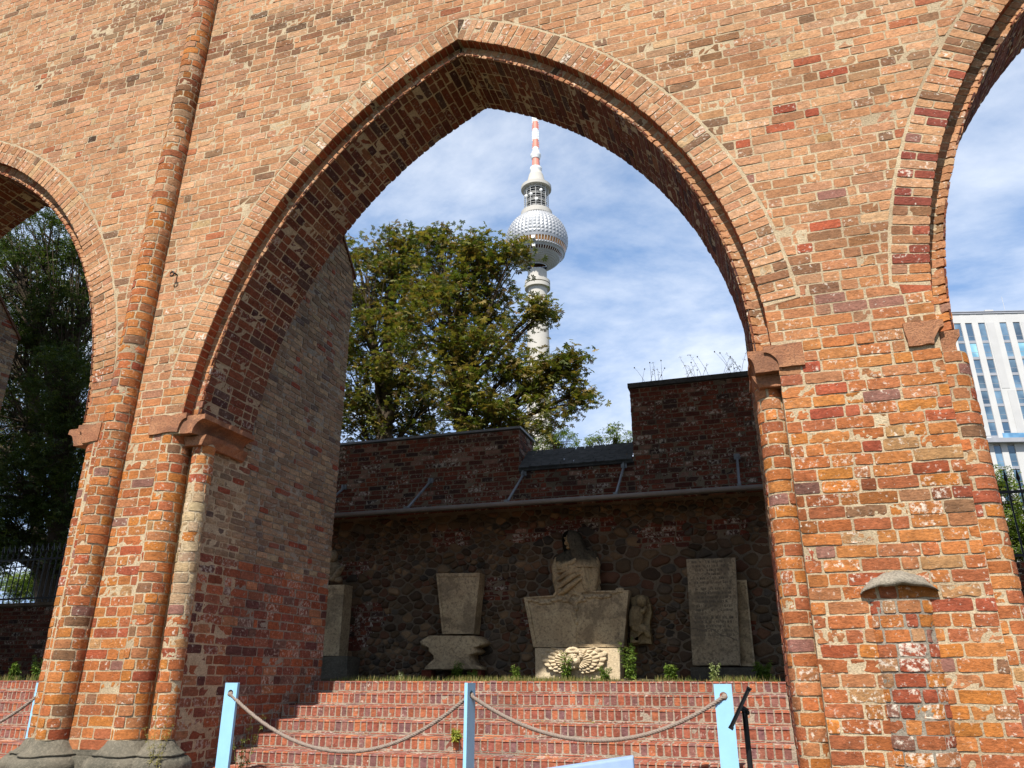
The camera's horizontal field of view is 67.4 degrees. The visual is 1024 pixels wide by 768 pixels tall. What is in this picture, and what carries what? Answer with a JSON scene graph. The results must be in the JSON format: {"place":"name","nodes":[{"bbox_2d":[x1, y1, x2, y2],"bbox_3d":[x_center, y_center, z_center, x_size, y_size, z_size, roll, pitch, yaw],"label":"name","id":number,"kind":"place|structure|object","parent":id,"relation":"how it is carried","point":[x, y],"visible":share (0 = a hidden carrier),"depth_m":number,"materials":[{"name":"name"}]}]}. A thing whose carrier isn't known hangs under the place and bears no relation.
{"place":"outdoors","nodes":[
{"label":"outdoors","id":0,"kind":"place"},
{"bbox_2d":[0,572,33,602],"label":"bush","id":1,"kind":"object","parent":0,"point":[19,588],"visible":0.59,"depth_m":47.70,"materials":[{"name":"green plant"}]},
{"bbox_2d":[0,673,785,681],"bbox_3d":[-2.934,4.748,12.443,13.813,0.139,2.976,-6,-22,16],"label":"grass","id":2,"kind":"structure","parent":0,"point":[510,678],"depth_m":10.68,"materials":[{"name":"green plant"}]},
{"bbox_2d":[6,661,21,680],"bbox_3d":[-8.801,5.113,13.592,0.226,0.396,0.303,10,-23,-25],"label":"weed","id":3,"kind":"object","parent":2,"relation":"on","point":[15,671],"visible":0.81,"depth_m":13.55,"materials":[{"name":"green plant"}]},
{"bbox_2d":[30,655,42,680],"bbox_3d":[-8.505,5.117,13.801,0.252,0.486,0.245,-6,-22,16],"label":"weed","id":4,"kind":"object","parent":2,"relation":"on","point":[36,671],"visible":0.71,"depth_m":13.78,"materials":[{"name":"green plant"}]},
{"bbox_2d":[321,550,359,678],"bbox_3d":[-3.195,4.132,13.693,0.973,2.288,0.436,-6,-22,16],"label":"gravestone","id":5,"kind":"object","parent":2,"relation":"on","point":[339,663],"visible":0.47,"depth_m":13.52,"materials":[{"name":"stone"}]},
{"bbox_2d":[420,573,490,678],"bbox_3d":[-0.941,4.061,12.922,1.207,1.725,0.418,-6,-22,16],"label":"gravestone","id":6,"kind":"object","parent":2,"relation":"on","point":[460,595],"visible":0.97,"depth_m":12.83,"materials":[{"name":"sandstone"},{"name":"grey stone"}]},
{"bbox_2d":[450,660,464,678],"bbox_3d":[-0.862,4.557,12.160,0.264,0.361,0.216,-6,-22,16],"label":"weed","id":7,"kind":"object","parent":2,"relation":"on","point":[457,670],"visible":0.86,"depth_m":12.14,"materials":[{"name":"green plant"}]},
{"bbox_2d":[467,669,478,678],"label":"weed","id":8,"kind":"object","parent":2,"relation":"on","point":[474,672],"visible":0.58,"depth_m":12.05,"materials":[{"name":"green plant"}]},
{"bbox_2d":[510,664,520,677],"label":"weed","id":9,"kind":"object","parent":2,"relation":"on","point":[516,672],"visible":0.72,"depth_m":11.75,"materials":[{"name":"green plant"}]},
{"bbox_2d":[559,651,572,678],"bbox_3d":[0.861,4.348,11.802,0.229,0.484,0.297,-19,-28,41],"label":"weed","id":10,"kind":"object","parent":2,"relation":"on","point":[567,668],"visible":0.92,"depth_m":11.77,"materials":[{"name":"green plant"}]},
{"bbox_2d":[524,588,631,678],"bbox_3d":[1.030,3.967,12.185,1.735,1.380,0.570,-6,-22,16],"label":"tomb monument","id":11,"kind":"object","parent":2,"relation":"on","point":[587,630],"visible":0.96,"depth_m":12.15,"materials":[{"name":"stone"}]},
{"bbox_2d":[552,530,600,594],"bbox_3d":[1.053,2.951,12.682,0.827,1.044,0.516,-6,-22,16],"label":"statue","id":12,"kind":"object","parent":11,"relation":"on","point":[576,565],"visible":0.99,"depth_m":12.47,"materials":[{"name":"stone"}]},
{"bbox_2d":[597,665,612,680],"bbox_3d":[1.370,4.298,11.366,0.214,0.261,0.228,8,-22,-19],"label":"weed","id":13,"kind":"object","parent":2,"relation":"on","point":[604,675],"visible":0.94,"depth_m":11.35,"materials":[{"name":"green plant"}]},
{"bbox_2d":[617,636,636,679],"bbox_3d":[1.750,4.127,11.556,0.461,0.647,0.283,13,-25,-31],"label":"weed","id":14,"kind":"object","parent":2,"relation":"on","point":[629,675],"visible":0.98,"depth_m":11.49,"materials":[{"name":"green plant"}]},
{"bbox_2d":[663,663,678,679],"bbox_3d":[2.323,4.250,11.277,0.237,0.334,0.269,5,-22,-13],"label":"weed","id":15,"kind":"object","parent":2,"relation":"on","point":[670,673],"visible":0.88,"depth_m":11.24,"materials":[{"name":"green plant"}]},
{"bbox_2d":[708,663,720,679],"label":"weed","id":16,"kind":"object","parent":2,"relation":"on","point":[712,675],"visible":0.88,"depth_m":10.48,"materials":[{"name":"green plant"}]},
{"bbox_2d":[690,580,756,679],"bbox_3d":[3.177,3.742,11.728,0.953,1.467,0.382,-6,-22,16],"label":"gravestone","id":17,"kind":"object","parent":2,"relation":"on","point":[747,657],"visible":0.38,"depth_m":11.56,"materials":[{"name":"stone"}]},
{"bbox_2d":[686,558,740,665],"bbox_3d":[3.110,3.486,11.792,0.780,1.581,0.167,-6,-22,16],"label":"gravestone","id":18,"kind":"object","parent":17,"relation":"on","point":[713,602],"visible":1,"depth_m":11.72,"materials":[{"name":"stone"}]},
{"bbox_2d":[751,660,772,680],"bbox_3d":[3.570,4.104,10.929,0.318,0.343,0.255,-6,-22,16],"label":"weed","id":19,"kind":"object","parent":2,"relation":"on","point":[761,671],"visible":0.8,"depth_m":10.90,"materials":[{"name":"green plant"}]},
{"bbox_2d":[0,49,1023,603],"label":"sky","id":20,"kind":"structure","parent":0,"point":[635,282],"materials":[{"name":"blue"}]},
{"bbox_2d":[634,360,664,381],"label":"dry grass","id":21,"kind":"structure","parent":0,"point":[652,373],"depth_m":13.83,"materials":[{"name":"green plant"}]},
{"bbox_2d":[680,355,708,376],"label":"dry grass","id":22,"kind":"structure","parent":0,"point":[693,367],"depth_m":13.70,"materials":[{"name":"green plant"}]},
{"bbox_2d":[714,350,746,372],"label":"dry grass","id":23,"kind":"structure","parent":0,"point":[732,360],"depth_m":13.49,"materials":[{"name":"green plant"}]},
{"bbox_3d":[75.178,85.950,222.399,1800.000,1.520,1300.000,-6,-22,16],"label":"ground","id":24,"kind":"structure","parent":0,"visible":0},
{"bbox_2d":[0,680,38,758],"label":"brick steps","id":25,"kind":"structure","parent":24,"relation":"on","point":[15,695],"depth_m":11.11,"materials":[{"name":"red brick"}]},
{"bbox_2d":[25,683,37,738],"bbox_3d":[-5.523,4.008,8.863,0.163,1.045,0.034,-6,-22,16],"label":"barrier post","id":26,"kind":"object","parent":25,"relation":"on","point":[31,712],"visible":0.08,"depth_m":8.93,"materials":[{"name":"blue metal"}]},
{"bbox_2d":[0,696,35,722],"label":"barrier rope","id":27,"kind":"object","parent":26,"relation":"attached to","point":[19,709],"visible":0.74,"depth_m":9.00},
{"bbox_2d":[0,602,53,677],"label":"brick wall","id":28,"kind":"structure","parent":24,"relation":"on","point":[24,628],"depth_m":16.76,"materials":[{"name":"brown brick"}]},
{"bbox_2d":[0,542,65,603],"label":"iron fence","id":29,"kind":"object","parent":28,"relation":"on","point":[33,560],"visible":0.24,"depth_m":17.54,"materials":[{"name":"black metal"}]},
{"bbox_2d":[0,207,92,601],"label":"broadleaf tree","id":30,"kind":"object","parent":24,"relation":"on","point":[63,381],"visible":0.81,"depth_m":25.13,"materials":[{"name":"green plant"}]},
{"bbox_2d":[0,232,92,601],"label":"broadleaf tree","id":31,"kind":"object","parent":24,"relation":"on","point":[36,587],"visible":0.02,"depth_m":33.18,"materials":[{"name":"green plant"}]},
{"bbox_2d":[341,219,451,442],"bbox_3d":[-4.274,1.564,26.189,5.863,16.395,4.632,-6,-22,16],"label":"chestnut tree","id":32,"kind":"object","parent":24,"relation":"on","point":[381,406],"visible":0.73,"depth_m":26.74,"materials":[{"name":"green plant"}]},
{"bbox_2d":[380,220,611,446],"bbox_3d":[-0.934,1.075,20.859,7.198,13.514,4.382,-6,-22,16],"label":"chestnut tree","id":33,"kind":"object","parent":24,"relation":"on","point":[473,265],"visible":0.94,"depth_m":21.32,"materials":[{"name":"green plant"}]},
{"bbox_2d":[202,681,798,767],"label":"brick steps","id":34,"kind":"structure","parent":24,"relation":"on","point":[333,712],"depth_m":8.76,"materials":[{"name":"red brick"}]},
{"bbox_2d":[215,683,239,767],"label":"barrier post","id":35,"kind":"object","parent":34,"relation":"on","point":[226,736],"visible":1,"depth_m":8.14,"materials":[{"name":"blue metal"}]},
{"bbox_2d":[227,691,473,753],"bbox_3d":[-1.717,3.438,7.810,2.823,0.583,0.079,-6,-22,16],"label":"barrier rope","id":36,"kind":"object","parent":35,"relation":"attached to","point":[337,751],"visible":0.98,"depth_m":7.67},
{"bbox_2d":[232,714,265,767],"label":"weed","id":37,"kind":"object","parent":34,"relation":"on","point":[241,765],"visible":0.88,"depth_m":8.31,"materials":[{"name":"green plant"}]},
{"bbox_2d":[449,728,462,742],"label":"weed","id":38,"kind":"object","parent":34,"relation":"on","point":[455,736],"visible":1,"depth_m":8.41,"materials":[{"name":"green plant"}]},
{"bbox_2d":[463,683,475,767],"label":"barrier post","id":39,"kind":"object","parent":34,"relation":"on","point":[469,734],"visible":0.97,"depth_m":7.38,"materials":[{"name":"blue metal"}]},
{"bbox_2d":[259,679,773,766],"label":"fallen leaves","id":40,"kind":"object","parent":34,"relation":"on","point":[506,721],"visible":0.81,"depth_m":8.91,"materials":[{"name":"brown plant"}]},
{"bbox_2d":[713,684,738,767],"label":"barrier post","id":41,"kind":"object","parent":34,"relation":"on","point":[728,749],"visible":1,"depth_m":7.08,"materials":[{"name":"blue metal"}]},
{"bbox_2d":[470,693,727,742],"bbox_3d":[0.792,3.164,7.288,2.496,0.443,0.080,-3,-21,8],"label":"barrier rope","id":42,"kind":"object","parent":41,"relation":"hanging from","point":[723,696],"visible":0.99,"depth_m":7.18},
{"bbox_2d":[728,686,752,767],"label":"display stand","id":43,"kind":"object","parent":34,"relation":"on","point":[744,710],"visible":1,"depth_m":5.91,"materials":[{"name":"black metal"}]},
{"bbox_2d":[0,0,1023,767],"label":"church arcade","id":44,"kind":"object","parent":24,"relation":"on","point":[206,180],"visible":0.98,"depth_m":8.65,"materials":[{"name":"brick"}]},
{"bbox_2d":[144,707,175,767],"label":"weed","id":45,"kind":"object","parent":44,"relation":"on","point":[159,757],"visible":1,"depth_m":7.68,"materials":[{"name":"green plant"}]},
{"bbox_2d":[506,117,567,449],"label":"television tower","id":46,"kind":"structure","parent":24,"relation":"on","point":[539,223],"depth_m":390.86,"materials":[{"name":"concrete"}]},
{"bbox_2d":[533,423,581,451],"bbox_3d":[1.554,6.009,27.846,2.502,9.474,1.796,-6,-22,16],"label":"broadleaf tree","id":47,"kind":"object","parent":24,"relation":"on","point":[558,443],"visible":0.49,"depth_m":28.90,"materials":[{"name":"green plant"}]},
{"bbox_2d":[550,755,634,767],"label":"slanted board","id":48,"kind":"object","parent":24,"relation":"on","point":[623,762],"visible":1,"depth_m":3.65,"materials":[{"name":"blue paint"}]},
{"bbox_2d":[582,421,632,445],"bbox_3d":[3.961,6.150,28.875,2.531,9.949,1.446,-6,-22,16],"label":"broadleaf tree","id":49,"kind":"object","parent":24,"relation":"on","point":[610,430],"visible":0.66,"depth_m":30.19,"materials":[{"name":"green plant"}]},
{"bbox_2d":[323,371,1023,678],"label":"boundary wall","id":50,"kind":"structure","parent":24,"relation":"on","point":[694,432],"depth_m":13.29,"materials":[{"name":"brick"}]},
{"bbox_2d":[334,453,762,517],"bbox_3d":[-0.099,1.790,13.221,9.200,0.838,1.110,-6,-22,16],"label":"canopy","id":51,"kind":"object","parent":50,"relation":"attached to","point":[739,487],"visible":0.83,"depth_m":12.60,"materials":[{"name":"metal"}]},
{"bbox_2d":[628,595,652,645],"bbox_3d":[2.026,3.720,12.133,0.374,0.764,0.391,-6,-22,16],"label":"relief fragment","id":52,"kind":"object","parent":50,"relation":"attached to","point":[640,615],"visible":0.97,"depth_m":12.05,"materials":[{"name":"stone"}]},
{"bbox_2d":[998,469,1023,558],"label":"iron fence","id":53,"kind":"object","parent":50,"relation":"on","point":[1009,492],"visible":0.2,"depth_m":11.55,"materials":[{"name":"black metal"}]},
{"bbox_2d":[951,297,1023,561],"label":"hotel building","id":54,"kind":"structure","parent":24,"relation":"on","point":[990,343],"depth_m":145.32,"materials":[{"name":"white concrete"}]},
{"bbox_2d":[954,324,964,343],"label":"window","id":55,"kind":"structure","parent":54,"relation":"in","point":[957,326],"depth_m":148.70,"materials":[{"name":"blue glass"}]},
{"bbox_2d":[959,344,967,355],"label":"window","id":56,"kind":"structure","parent":54,"relation":"in","point":[962,347],"depth_m":147.72,"materials":[{"name":"blue glass"}]},
{"bbox_2d":[965,323,975,342],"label":"window","id":57,"kind":"structure","parent":54,"relation":"in","point":[970,333],"depth_m":148.70,"materials":[{"name":"blue glass"}]},
{"bbox_2d":[970,344,979,359],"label":"window","id":58,"kind":"structure","parent":54,"relation":"in","point":[974,350],"depth_m":147.27,"materials":[{"name":"blue glass"}]},
{"bbox_2d":[974,360,983,375],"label":"window","id":59,"kind":"structure","parent":54,"relation":"in","point":[977,363],"depth_m":146.07,"materials":[{"name":"blue glass"}]},
{"bbox_2d":[977,376,986,390],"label":"window","id":60,"kind":"structure","parent":54,"relation":"in","point":[981,380],"depth_m":144.97,"materials":[{"name":"blue glass"}]},
{"bbox_2d":[978,323,988,342],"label":"window","id":61,"kind":"structure","parent":54,"relation":"in","point":[982,328],"depth_m":148.55,"materials":[{"name":"blue glass"}]},
{"bbox_2d":[981,391,990,406],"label":"window","id":62,"kind":"structure","parent":54,"relation":"in","point":[985,397],"depth_m":143.88,"materials":[{"name":"blue glass"}]},
{"bbox_2d":[983,343,992,358],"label":"window","id":63,"kind":"structure","parent":54,"relation":"in","point":[987,349],"depth_m":147.23,"materials":[{"name":"blue glass"}]},
{"bbox_2d":[984,407,994,421],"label":"window","id":64,"kind":"structure","parent":54,"relation":"in","point":[988,410],"depth_m":142.77,"materials":[{"name":"blue glass"}]},
{"bbox_2d":[987,360,996,375],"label":"window","id":65,"kind":"structure","parent":54,"relation":"in","point":[991,366],"depth_m":145.96,"materials":[{"name":"blue glass"}]},
{"bbox_2d":[988,422,997,437],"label":"window","id":66,"kind":"structure","parent":54,"relation":"in","point":[992,427],"depth_m":141.68,"materials":[{"name":"blue glass"}]},
{"bbox_2d":[991,376,1000,390],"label":"window","id":67,"kind":"structure","parent":54,"relation":"in","point":[995,382],"depth_m":144.83,"materials":[{"name":"blue glass"}]},
{"bbox_2d":[994,391,1003,405],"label":"window","id":68,"kind":"structure","parent":54,"relation":"in","point":[998,395],"depth_m":143.77,"materials":[{"name":"blue glass"}]},
{"bbox_2d":[994,446,1005,468],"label":"window","id":69,"kind":"structure","parent":54,"relation":"in","point":[997,449],"depth_m":139.86,"materials":[{"name":"blue glass"}]},
{"bbox_2d":[998,406,1007,421],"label":"window","id":70,"kind":"structure","parent":54,"relation":"in","point":[1002,412],"depth_m":142.67,"materials":[{"name":"blue glass"}]},
{"bbox_2d":[1000,323,1010,342],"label":"window","id":71,"kind":"structure","parent":54,"relation":"in","point":[1003,326],"depth_m":148.33,"materials":[{"name":"blue glass"}]},
{"bbox_2d":[1002,422,1010,432],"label":"window","id":72,"kind":"structure","parent":54,"relation":"in","point":[1006,428],"depth_m":141.73,"materials":[{"name":"blue glass"}]},
{"bbox_2d":[1005,343,1014,358],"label":"window","id":73,"kind":"structure","parent":54,"relation":"in","point":[1008,346],"depth_m":146.96,"materials":[{"name":"blue glass"}]},
{"bbox_2d":[1007,446,1019,468],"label":"window","id":74,"kind":"structure","parent":54,"relation":"in","point":[1011,449],"depth_m":139.69,"materials":[{"name":"blue glass"}]},
{"bbox_2d":[1009,360,1018,374],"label":"window","id":75,"kind":"structure","parent":54,"relation":"in","point":[1013,365],"depth_m":145.79,"materials":[{"name":"blue glass"}]},
{"bbox_2d":[1013,375,1022,389],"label":"window","id":76,"kind":"structure","parent":54,"relation":"in","point":[1018,385],"depth_m":144.69,"materials":[{"name":"blue glass"}]},
{"bbox_2d":[1013,470,1023,489],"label":"window","id":77,"kind":"structure","parent":54,"relation":"in","point":[1013,470],"depth_m":138.30,"materials":[{"name":"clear glass"}]},
{"bbox_2d":[1013,322,1023,341],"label":"window","id":78,"kind":"structure","parent":54,"relation":"in","point":[1019,336],"depth_m":148.26,"materials":[{"name":"blue glass"}]},
{"bbox_2d":[1016,390,1023,405],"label":"window","id":79,"kind":"structure","parent":54,"relation":"in","point":[1020,393],"depth_m":143.67,"materials":[{"name":"blue glass"}]},
{"bbox_2d":[1018,343,1023,358],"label":"window","id":80,"kind":"structure","parent":54,"relation":"in","point":[1021,345],"depth_m":147.02,"materials":[{"name":"blue glass"}]},
{"bbox_2d":[992,464,1023,561],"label":"broadleaf tree","id":81,"kind":"object","parent":24,"relation":"on","point":[1010,521],"visible":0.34,"depth_m":22.43,"materials":[{"name":"green plant"}]}
]}

